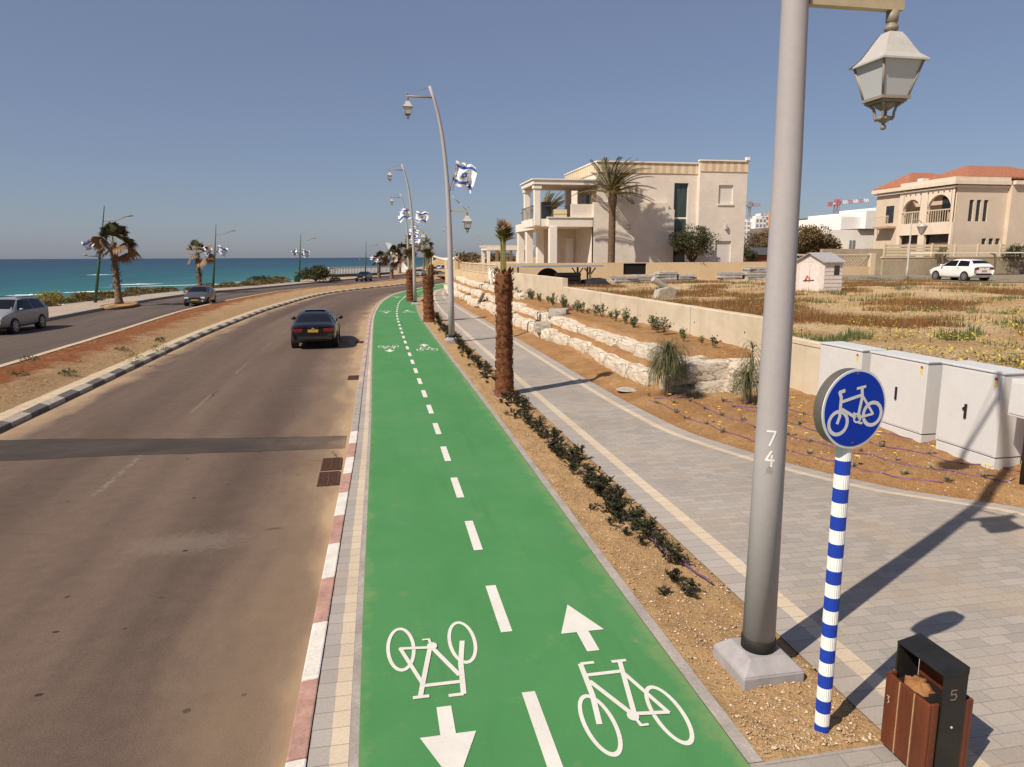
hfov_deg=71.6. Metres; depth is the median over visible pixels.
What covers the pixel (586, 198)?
terrace window
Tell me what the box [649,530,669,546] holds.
shrub
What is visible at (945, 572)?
sidewalk
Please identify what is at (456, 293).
limestone block
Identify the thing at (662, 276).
slab stack
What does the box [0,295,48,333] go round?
moving car
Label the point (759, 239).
tree
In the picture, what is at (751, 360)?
grass plant
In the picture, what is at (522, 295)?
limestone block
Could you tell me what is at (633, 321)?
wall shrub
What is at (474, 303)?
limestone block
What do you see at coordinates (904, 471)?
flower plant
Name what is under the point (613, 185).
date palm
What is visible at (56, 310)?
promenade
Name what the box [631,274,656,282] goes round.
slab stack
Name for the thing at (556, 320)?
limestone block
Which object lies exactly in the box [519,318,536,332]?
limestone block
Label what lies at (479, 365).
shrub
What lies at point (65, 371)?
weed
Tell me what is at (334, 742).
kerb paving
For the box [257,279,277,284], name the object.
dune shrub
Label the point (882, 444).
flower plant
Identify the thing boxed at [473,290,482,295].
limestone block
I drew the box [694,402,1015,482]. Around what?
drip pipe
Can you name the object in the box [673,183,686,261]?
stair window
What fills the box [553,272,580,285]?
crate
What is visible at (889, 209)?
upper window
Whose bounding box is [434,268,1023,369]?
field
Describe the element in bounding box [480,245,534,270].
pergola
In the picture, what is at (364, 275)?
moving car
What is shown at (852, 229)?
white house
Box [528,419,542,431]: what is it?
shrub
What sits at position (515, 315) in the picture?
limestone block
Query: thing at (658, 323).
wall shrub
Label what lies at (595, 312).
wall shrub
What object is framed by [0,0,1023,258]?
sky
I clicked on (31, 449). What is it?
road patch
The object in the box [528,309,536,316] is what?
limestone block
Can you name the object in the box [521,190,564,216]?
date palm
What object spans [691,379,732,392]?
limestone block
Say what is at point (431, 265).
young palm
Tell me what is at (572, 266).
carport
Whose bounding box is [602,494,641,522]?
shrub
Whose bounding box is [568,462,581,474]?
shrub
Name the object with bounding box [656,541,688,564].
shrub
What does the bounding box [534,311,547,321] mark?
limestone block
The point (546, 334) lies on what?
limestone block
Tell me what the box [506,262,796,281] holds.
boundary wall
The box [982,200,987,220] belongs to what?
slit window
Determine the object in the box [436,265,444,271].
moving car
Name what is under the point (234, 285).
dune shrub
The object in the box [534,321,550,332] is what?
limestone block
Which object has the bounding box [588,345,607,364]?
limestone block
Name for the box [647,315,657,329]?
wall shrub
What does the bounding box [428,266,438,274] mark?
moving car
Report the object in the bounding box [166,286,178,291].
dune shrub
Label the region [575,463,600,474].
shrub
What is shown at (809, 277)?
door
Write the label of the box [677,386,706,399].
dry shrub
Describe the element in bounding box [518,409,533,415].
shrub
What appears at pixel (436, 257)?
shade sail
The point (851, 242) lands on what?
window
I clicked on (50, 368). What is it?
median
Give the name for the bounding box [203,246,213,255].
flag
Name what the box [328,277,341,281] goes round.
bush
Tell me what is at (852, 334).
green weeds
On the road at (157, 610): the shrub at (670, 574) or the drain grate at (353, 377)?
the drain grate at (353, 377)
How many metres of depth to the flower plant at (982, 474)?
10.85 m
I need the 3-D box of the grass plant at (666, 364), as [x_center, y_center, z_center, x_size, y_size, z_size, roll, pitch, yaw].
[3.818,-0.404,17.320,1.323,1.639,1.322,-2,10,-11]
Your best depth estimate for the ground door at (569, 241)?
63.95 m
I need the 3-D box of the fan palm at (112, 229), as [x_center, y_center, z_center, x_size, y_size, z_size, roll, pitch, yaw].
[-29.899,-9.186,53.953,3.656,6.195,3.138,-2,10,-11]
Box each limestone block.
[454,290,458,297]
[470,298,482,307]
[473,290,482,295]
[479,302,487,309]
[485,302,493,310]
[489,305,495,314]
[511,302,526,311]
[512,313,521,324]
[514,292,529,298]
[514,317,522,327]
[518,307,532,313]
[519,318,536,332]
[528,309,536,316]
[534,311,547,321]
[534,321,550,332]
[540,328,557,340]
[546,316,571,325]
[548,308,568,318]
[552,332,569,345]
[560,319,585,332]
[568,338,590,353]
[578,327,604,338]
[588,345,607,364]
[594,332,620,345]
[601,353,630,376]
[615,336,638,352]
[625,363,656,386]
[633,342,662,360]
[657,354,707,359]
[658,375,690,392]
[675,359,729,383]
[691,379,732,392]
[723,381,758,393]
[724,357,759,381]
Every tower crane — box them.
[746,201,760,220]
[827,199,868,213]
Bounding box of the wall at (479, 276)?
[444,260,497,283]
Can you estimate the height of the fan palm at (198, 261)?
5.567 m
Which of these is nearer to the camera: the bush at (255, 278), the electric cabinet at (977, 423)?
the electric cabinet at (977, 423)
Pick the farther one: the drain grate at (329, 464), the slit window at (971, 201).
the slit window at (971, 201)
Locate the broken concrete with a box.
[651,276,676,297]
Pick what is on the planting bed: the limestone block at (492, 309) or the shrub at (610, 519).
the limestone block at (492, 309)
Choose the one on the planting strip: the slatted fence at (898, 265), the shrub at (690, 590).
the shrub at (690, 590)
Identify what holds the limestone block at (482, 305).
on the planting bed
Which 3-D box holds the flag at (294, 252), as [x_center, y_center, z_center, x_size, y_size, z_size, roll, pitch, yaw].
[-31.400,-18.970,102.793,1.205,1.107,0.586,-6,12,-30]
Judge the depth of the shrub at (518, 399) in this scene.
16.82 m
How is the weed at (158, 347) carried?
on the median paving at (29, 404)
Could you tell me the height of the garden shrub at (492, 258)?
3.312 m
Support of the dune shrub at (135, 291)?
on the ground at (436, 261)
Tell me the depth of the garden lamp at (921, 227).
50.90 m
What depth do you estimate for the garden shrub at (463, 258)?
106.27 m
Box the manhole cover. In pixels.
[616,387,636,391]
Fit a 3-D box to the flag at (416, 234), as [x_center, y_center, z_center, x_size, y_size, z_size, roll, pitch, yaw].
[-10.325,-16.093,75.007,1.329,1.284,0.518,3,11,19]
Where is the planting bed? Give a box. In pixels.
[446,280,1023,507]
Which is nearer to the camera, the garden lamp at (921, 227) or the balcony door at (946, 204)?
the garden lamp at (921, 227)
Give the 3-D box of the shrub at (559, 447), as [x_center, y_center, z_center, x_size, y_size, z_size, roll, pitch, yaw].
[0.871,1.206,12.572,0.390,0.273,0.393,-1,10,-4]
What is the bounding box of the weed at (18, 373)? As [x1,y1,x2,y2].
[8,370,29,376]
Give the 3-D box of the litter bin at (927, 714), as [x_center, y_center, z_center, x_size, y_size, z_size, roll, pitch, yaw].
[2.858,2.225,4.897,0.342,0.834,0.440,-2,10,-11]
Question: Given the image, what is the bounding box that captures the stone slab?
[477,293,484,301]
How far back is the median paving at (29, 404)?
21.56 m
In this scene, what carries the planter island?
on the seaside road at (30, 340)
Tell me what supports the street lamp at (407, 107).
on the planting strip
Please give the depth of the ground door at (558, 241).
63.77 m
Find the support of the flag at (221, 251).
attached to the promenade lamp at (213, 279)
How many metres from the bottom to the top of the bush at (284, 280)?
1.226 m
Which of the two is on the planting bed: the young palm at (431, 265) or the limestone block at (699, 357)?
the limestone block at (699, 357)
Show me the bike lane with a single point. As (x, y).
(503, 625)
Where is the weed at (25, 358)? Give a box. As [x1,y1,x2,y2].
[17,355,39,363]
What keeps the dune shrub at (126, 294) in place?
on the promenade
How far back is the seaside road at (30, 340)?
40.34 m
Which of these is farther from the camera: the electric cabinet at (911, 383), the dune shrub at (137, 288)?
the dune shrub at (137, 288)
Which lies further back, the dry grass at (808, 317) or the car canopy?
the car canopy
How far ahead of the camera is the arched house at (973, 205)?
68.80 m
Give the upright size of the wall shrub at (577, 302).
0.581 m
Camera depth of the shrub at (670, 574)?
7.74 m
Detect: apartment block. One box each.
[744,219,750,245]
[746,216,765,228]
[755,213,767,227]
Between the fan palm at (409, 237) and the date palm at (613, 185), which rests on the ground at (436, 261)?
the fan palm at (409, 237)
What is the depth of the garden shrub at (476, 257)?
111.13 m
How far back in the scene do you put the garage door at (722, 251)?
61.17 m
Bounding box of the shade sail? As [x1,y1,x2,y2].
[432,255,461,268]
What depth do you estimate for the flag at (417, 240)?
75.03 m
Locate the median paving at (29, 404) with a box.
[0,277,444,420]
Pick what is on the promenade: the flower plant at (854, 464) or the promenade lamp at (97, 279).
the promenade lamp at (97, 279)
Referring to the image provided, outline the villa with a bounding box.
[516,157,750,262]
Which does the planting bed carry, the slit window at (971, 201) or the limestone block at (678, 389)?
the limestone block at (678, 389)
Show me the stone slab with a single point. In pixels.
(482, 295)
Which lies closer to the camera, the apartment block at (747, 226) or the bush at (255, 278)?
the bush at (255, 278)
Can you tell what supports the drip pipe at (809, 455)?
on the planting bed
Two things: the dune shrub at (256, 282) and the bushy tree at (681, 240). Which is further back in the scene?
the dune shrub at (256, 282)
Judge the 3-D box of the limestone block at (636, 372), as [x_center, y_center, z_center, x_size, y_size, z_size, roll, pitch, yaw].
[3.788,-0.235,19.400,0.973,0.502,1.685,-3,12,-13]
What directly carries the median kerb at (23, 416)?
on the ground at (436, 261)
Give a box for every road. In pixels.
[0,272,444,364]
[0,279,444,766]
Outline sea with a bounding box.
[0,257,443,303]
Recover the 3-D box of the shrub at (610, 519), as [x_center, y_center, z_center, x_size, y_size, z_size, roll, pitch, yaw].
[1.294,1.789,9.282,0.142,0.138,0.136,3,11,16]
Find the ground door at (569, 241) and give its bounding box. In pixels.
[565,238,573,262]
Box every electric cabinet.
[818,341,886,390]
[870,350,953,442]
[935,360,1023,469]
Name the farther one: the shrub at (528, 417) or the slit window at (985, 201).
the slit window at (985, 201)
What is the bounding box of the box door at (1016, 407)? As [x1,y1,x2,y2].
[1009,382,1023,416]
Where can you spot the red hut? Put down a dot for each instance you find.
(762, 255)
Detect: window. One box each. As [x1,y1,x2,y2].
[584,195,588,203]
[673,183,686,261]
[717,185,733,204]
[834,266,839,274]
[849,240,854,248]
[885,206,893,222]
[968,200,972,220]
[975,200,979,220]
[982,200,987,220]
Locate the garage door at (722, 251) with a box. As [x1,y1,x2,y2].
[715,241,729,261]
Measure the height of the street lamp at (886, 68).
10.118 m
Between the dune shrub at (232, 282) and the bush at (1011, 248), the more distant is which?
the dune shrub at (232, 282)
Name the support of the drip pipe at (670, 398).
on the planting bed
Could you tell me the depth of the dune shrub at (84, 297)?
58.83 m
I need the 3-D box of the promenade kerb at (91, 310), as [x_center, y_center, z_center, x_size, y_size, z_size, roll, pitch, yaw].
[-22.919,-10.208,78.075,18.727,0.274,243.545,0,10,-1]
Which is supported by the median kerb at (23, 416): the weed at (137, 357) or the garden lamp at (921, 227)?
the weed at (137, 357)
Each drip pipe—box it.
[649,400,943,482]
[649,537,711,582]
[654,396,685,398]
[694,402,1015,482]
[724,400,1019,471]
[751,396,935,444]
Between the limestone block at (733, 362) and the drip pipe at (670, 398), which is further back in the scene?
the limestone block at (733, 362)
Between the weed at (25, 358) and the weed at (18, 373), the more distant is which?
the weed at (25, 358)
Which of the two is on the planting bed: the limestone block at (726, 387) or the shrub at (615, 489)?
the limestone block at (726, 387)
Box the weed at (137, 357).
[121,351,145,362]
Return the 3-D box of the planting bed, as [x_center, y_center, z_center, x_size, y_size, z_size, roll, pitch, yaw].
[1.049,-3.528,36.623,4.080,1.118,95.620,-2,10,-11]
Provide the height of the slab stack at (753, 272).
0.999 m
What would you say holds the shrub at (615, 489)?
on the planting strip
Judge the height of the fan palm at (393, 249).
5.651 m
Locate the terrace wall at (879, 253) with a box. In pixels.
[820,249,906,272]
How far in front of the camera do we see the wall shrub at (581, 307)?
31.09 m
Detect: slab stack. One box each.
[610,276,637,283]
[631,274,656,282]
[653,271,677,281]
[676,274,696,281]
[716,272,743,279]
[741,266,765,279]
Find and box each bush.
[247,275,274,283]
[269,275,291,282]
[294,265,336,281]
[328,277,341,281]
[1001,243,1023,259]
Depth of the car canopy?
62.13 m
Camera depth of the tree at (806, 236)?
76.95 m
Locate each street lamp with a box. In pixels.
[387,164,425,304]
[390,193,415,262]
[402,86,471,342]
[713,0,929,690]
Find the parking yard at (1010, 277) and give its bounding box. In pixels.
[842,273,1023,282]
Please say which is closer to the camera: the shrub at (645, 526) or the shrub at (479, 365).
the shrub at (645, 526)
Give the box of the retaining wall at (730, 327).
[496,271,1023,462]
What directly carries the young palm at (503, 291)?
on the planting strip
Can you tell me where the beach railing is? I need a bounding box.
[328,266,389,276]
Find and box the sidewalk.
[433,288,1023,766]
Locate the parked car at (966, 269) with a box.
[929,259,993,280]
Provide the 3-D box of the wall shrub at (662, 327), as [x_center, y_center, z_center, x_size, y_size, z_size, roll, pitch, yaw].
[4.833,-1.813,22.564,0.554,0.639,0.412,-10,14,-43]
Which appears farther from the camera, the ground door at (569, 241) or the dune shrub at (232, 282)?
the dune shrub at (232, 282)
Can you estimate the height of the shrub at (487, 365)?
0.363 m
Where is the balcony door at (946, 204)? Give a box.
[919,197,950,221]
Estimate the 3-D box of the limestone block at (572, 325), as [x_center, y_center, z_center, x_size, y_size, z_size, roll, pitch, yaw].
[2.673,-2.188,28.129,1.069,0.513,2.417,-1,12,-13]
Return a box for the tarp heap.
[581,278,609,286]
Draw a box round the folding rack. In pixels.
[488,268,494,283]
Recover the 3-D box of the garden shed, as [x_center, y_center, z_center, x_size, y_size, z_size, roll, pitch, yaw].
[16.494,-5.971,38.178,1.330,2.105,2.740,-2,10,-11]
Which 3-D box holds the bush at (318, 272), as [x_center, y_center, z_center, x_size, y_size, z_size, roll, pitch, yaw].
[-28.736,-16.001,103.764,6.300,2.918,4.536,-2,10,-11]
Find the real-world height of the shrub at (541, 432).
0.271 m
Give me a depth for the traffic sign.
4.91 m
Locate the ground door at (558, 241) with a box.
[557,240,560,262]
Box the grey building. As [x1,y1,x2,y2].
[749,228,767,247]
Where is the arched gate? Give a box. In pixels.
[537,268,556,275]
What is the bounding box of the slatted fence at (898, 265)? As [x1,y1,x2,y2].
[880,243,1023,274]
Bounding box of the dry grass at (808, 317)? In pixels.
[568,278,1023,335]
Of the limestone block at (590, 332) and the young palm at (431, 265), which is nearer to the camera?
the limestone block at (590, 332)
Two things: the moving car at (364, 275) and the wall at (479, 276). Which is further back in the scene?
the moving car at (364, 275)
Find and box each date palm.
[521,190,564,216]
[569,156,654,262]
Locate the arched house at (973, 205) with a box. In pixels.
[872,166,1023,256]
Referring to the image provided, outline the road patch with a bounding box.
[0,436,346,460]
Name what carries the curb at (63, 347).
on the ground at (436, 261)
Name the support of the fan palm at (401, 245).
on the ground at (436, 261)
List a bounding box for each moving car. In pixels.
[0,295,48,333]
[183,285,216,305]
[291,309,342,347]
[355,271,371,280]
[416,269,425,276]
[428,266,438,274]
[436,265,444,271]
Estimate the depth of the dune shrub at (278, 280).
98.06 m
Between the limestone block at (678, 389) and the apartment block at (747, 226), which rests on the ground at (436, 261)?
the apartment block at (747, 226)
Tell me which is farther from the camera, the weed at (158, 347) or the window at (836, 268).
the window at (836, 268)
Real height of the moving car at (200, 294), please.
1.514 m
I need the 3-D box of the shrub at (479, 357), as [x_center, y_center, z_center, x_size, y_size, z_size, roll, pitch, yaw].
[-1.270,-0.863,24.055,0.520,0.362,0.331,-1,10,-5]
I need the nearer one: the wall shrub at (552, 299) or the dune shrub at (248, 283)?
the wall shrub at (552, 299)
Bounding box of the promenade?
[48,273,404,316]
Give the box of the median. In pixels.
[0,274,444,412]
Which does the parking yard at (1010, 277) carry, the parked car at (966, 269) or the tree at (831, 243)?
the parked car at (966, 269)
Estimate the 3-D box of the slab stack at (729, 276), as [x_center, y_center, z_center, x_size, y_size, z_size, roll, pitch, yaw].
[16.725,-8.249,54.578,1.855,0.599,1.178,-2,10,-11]
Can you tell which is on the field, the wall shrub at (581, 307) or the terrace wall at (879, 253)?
the terrace wall at (879, 253)
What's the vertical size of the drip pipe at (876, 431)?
0.075 m
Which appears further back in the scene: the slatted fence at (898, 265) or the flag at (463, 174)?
the slatted fence at (898, 265)
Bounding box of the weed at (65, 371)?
[58,368,78,375]
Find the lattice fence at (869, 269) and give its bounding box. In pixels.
[797,253,875,274]
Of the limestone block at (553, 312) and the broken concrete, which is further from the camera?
the broken concrete
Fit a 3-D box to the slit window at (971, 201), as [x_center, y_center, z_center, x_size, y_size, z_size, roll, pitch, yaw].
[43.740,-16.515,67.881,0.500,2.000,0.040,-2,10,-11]
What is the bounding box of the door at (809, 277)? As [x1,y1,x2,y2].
[799,264,820,291]
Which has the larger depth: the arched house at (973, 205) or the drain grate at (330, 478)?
the arched house at (973, 205)
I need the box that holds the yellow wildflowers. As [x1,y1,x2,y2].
[670,283,1023,368]
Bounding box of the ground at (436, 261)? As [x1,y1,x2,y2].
[110,257,1016,763]
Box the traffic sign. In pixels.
[813,368,885,733]
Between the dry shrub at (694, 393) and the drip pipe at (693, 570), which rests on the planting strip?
the drip pipe at (693, 570)
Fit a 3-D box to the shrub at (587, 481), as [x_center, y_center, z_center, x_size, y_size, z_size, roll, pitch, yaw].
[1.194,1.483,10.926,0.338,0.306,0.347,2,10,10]
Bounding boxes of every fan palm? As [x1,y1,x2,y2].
[89,221,141,303]
[185,240,214,285]
[371,250,387,277]
[382,244,404,279]
[394,242,410,272]
[403,233,423,248]
[416,235,433,268]
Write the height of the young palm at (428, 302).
4.199 m
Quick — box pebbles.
[0,305,1019,753]
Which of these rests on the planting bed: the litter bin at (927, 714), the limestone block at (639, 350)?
the limestone block at (639, 350)
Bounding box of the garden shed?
[796,252,846,292]
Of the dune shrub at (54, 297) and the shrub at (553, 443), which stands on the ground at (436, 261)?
the dune shrub at (54, 297)
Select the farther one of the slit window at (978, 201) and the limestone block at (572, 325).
the slit window at (978, 201)
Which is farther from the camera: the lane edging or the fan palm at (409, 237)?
the fan palm at (409, 237)
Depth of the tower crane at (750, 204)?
371.93 m
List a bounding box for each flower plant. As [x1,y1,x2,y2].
[851,455,859,466]
[875,431,885,446]
[898,467,912,474]
[942,473,953,481]
[980,463,994,476]
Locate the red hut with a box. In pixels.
[743,248,767,261]
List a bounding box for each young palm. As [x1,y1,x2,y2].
[401,247,415,301]
[411,250,419,296]
[421,246,434,321]
[428,252,433,285]
[491,217,517,396]
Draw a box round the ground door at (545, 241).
[544,240,547,262]
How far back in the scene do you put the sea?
830.74 m
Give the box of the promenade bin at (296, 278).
[293,274,299,281]
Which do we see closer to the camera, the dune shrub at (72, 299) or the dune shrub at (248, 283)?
the dune shrub at (72, 299)
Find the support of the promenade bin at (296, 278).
on the promenade
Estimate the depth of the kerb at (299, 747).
7.02 m
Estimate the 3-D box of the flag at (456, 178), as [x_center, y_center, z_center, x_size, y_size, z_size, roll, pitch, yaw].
[-2.104,-8.321,28.567,0.756,1.135,0.344,-5,11,-26]
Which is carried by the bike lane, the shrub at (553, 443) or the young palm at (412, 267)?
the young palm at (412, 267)
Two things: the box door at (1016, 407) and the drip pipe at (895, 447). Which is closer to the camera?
the box door at (1016, 407)
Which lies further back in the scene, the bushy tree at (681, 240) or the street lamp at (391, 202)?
the street lamp at (391, 202)
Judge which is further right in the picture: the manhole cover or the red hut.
the red hut
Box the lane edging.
[416,290,766,766]
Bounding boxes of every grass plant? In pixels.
[644,333,693,396]
[727,362,758,404]
[736,339,760,402]
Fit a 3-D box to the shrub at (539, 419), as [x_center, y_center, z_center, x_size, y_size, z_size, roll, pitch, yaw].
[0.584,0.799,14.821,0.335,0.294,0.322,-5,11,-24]
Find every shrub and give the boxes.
[32,291,69,303]
[39,299,61,306]
[57,297,86,303]
[66,293,106,301]
[84,292,113,298]
[98,290,123,298]
[122,292,139,296]
[124,286,154,293]
[124,289,143,294]
[142,287,161,293]
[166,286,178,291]
[216,284,231,287]
[220,281,239,286]
[228,283,240,286]
[239,282,260,285]
[240,279,258,285]
[255,280,268,284]
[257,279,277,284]
[271,278,283,283]
[454,251,474,270]
[465,348,475,355]
[466,252,481,265]
[468,353,481,361]
[474,361,484,369]
[477,368,489,376]
[481,360,491,370]
[485,251,499,269]
[499,387,525,403]
[506,253,515,261]
[508,394,522,406]
[515,395,530,409]
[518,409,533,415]
[520,402,530,410]
[520,411,532,424]
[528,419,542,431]
[532,416,546,425]
[535,427,549,438]
[543,427,562,438]
[545,436,568,451]
[550,297,557,305]
[551,445,568,457]
[554,436,565,443]
[559,451,587,464]
[563,443,584,457]
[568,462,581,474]
[574,300,579,311]
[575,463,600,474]
[578,301,584,312]
[580,470,599,488]
[587,470,615,495]
[588,503,596,509]
[590,304,600,315]
[594,490,617,512]
[596,303,607,316]
[602,484,626,502]
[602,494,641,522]
[606,516,616,525]
[610,308,620,320]
[620,307,629,323]
[621,527,633,535]
[622,501,655,528]
[629,511,664,538]
[630,316,637,327]
[634,535,645,545]
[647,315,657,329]
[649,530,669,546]
[652,317,661,332]
[655,585,671,595]
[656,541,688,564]
[659,317,670,334]
[664,568,688,582]
[674,577,701,596]
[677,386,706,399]
[698,335,704,344]
[710,335,720,347]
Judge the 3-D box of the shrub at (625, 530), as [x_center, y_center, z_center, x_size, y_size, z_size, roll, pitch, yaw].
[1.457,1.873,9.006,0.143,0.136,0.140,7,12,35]
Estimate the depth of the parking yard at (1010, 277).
55.83 m
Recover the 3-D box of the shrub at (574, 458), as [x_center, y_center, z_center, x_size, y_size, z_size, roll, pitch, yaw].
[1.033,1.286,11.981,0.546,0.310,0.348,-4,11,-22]
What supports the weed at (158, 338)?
on the median
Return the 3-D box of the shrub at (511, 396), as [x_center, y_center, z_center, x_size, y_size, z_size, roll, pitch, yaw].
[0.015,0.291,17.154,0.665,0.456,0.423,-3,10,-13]
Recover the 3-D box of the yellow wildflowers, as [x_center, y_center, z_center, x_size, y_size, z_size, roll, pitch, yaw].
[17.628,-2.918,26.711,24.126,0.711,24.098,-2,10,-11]
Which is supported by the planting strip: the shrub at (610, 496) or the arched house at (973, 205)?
the shrub at (610, 496)
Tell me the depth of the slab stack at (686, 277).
53.44 m
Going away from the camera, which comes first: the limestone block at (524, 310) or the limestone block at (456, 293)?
the limestone block at (524, 310)
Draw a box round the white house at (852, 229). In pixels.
[798,208,875,248]
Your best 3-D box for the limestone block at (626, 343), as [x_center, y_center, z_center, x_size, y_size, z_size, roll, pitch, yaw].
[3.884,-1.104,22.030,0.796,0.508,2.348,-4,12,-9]
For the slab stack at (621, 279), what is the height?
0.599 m
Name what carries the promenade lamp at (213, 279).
on the promenade
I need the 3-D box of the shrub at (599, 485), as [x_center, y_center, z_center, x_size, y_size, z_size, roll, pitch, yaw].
[1.322,1.484,10.606,0.444,0.420,0.698,2,10,10]
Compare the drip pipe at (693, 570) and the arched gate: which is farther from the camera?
the arched gate
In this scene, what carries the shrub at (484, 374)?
on the planting strip
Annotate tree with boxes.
[667,224,720,261]
[743,244,759,261]
[744,232,768,247]
[748,231,767,246]
[757,228,768,247]
[797,224,831,258]
[809,234,842,251]
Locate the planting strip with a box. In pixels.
[418,288,882,761]
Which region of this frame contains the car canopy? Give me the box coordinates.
[910,252,1023,274]
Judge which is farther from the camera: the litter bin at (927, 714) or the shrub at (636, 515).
the shrub at (636, 515)
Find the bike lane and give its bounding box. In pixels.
[358,283,750,766]
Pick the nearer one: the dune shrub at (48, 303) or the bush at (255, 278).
the dune shrub at (48, 303)
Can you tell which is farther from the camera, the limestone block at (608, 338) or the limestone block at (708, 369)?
the limestone block at (608, 338)
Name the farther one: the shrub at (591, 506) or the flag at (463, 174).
the flag at (463, 174)
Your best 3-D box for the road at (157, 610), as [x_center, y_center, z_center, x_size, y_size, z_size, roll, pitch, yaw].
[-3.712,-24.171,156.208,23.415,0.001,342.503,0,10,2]
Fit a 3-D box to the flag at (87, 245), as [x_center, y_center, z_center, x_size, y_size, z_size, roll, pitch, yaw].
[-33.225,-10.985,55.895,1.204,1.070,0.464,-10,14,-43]
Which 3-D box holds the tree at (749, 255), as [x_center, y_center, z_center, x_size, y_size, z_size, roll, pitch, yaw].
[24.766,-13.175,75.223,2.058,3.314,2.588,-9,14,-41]
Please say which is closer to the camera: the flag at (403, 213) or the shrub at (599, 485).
the shrub at (599, 485)
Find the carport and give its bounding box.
[513,265,603,278]
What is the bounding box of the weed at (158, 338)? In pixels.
[154,336,164,341]
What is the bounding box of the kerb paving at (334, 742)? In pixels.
[307,283,443,766]
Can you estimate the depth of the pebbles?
6.57 m
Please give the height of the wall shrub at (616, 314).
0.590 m
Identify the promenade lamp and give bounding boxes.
[83,206,132,302]
[203,227,234,287]
[291,235,314,272]
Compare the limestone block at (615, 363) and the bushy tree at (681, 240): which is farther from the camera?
the bushy tree at (681, 240)
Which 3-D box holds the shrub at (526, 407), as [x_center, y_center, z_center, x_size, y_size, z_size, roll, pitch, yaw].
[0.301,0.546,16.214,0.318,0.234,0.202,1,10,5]
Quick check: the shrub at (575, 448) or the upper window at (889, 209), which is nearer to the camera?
the shrub at (575, 448)
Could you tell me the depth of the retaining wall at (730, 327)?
22.11 m
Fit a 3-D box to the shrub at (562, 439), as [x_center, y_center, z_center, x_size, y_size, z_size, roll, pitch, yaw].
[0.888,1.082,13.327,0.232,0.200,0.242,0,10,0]
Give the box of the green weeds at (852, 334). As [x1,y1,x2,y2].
[571,276,1023,341]
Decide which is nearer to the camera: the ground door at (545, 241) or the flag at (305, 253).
the ground door at (545, 241)
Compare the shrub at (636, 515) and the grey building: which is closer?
the shrub at (636, 515)
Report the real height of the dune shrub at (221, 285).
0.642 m
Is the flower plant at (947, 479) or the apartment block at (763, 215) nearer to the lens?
the flower plant at (947, 479)
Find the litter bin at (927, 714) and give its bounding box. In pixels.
[880,633,973,766]
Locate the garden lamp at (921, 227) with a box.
[905,214,927,278]
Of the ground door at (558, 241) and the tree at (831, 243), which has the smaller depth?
the ground door at (558, 241)
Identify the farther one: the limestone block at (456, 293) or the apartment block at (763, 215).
the apartment block at (763, 215)
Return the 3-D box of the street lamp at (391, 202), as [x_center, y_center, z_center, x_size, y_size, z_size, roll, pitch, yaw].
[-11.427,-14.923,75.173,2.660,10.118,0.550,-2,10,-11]
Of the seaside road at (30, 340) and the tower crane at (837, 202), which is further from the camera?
the tower crane at (837, 202)
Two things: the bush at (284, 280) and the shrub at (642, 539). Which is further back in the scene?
the bush at (284, 280)
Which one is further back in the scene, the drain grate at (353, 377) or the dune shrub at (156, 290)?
the dune shrub at (156, 290)
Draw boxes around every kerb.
[0,274,405,329]
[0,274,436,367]
[0,278,444,431]
[285,283,441,766]
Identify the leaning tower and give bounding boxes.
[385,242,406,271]
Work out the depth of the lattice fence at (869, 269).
64.32 m
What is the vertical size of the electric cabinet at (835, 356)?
1.850 m
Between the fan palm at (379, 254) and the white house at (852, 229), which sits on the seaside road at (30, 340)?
the fan palm at (379, 254)
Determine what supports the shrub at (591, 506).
on the planting strip
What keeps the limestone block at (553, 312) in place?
on the planting bed
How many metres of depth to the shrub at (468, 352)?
25.03 m
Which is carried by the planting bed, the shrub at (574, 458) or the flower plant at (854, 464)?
the flower plant at (854, 464)
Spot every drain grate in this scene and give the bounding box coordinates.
[317,471,339,486]
[320,457,341,470]
[347,375,358,379]
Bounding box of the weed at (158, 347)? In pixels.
[151,343,166,351]
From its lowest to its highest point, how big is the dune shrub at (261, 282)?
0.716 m
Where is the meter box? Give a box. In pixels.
[1008,378,1023,484]
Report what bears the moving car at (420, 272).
on the seaside road at (30, 340)
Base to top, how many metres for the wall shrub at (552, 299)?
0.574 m
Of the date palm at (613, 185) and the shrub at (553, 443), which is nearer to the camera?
the shrub at (553, 443)
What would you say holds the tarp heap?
on the field
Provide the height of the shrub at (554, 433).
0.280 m
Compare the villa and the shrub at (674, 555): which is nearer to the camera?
the shrub at (674, 555)
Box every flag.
[81,238,95,249]
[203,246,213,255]
[216,245,227,256]
[291,249,298,255]
[301,249,309,258]
[398,208,410,222]
[408,225,418,236]
[409,236,419,245]
[414,211,428,223]
[450,161,476,193]
[453,163,469,187]
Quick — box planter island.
[99,302,138,309]
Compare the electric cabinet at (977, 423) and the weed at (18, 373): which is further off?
the weed at (18, 373)

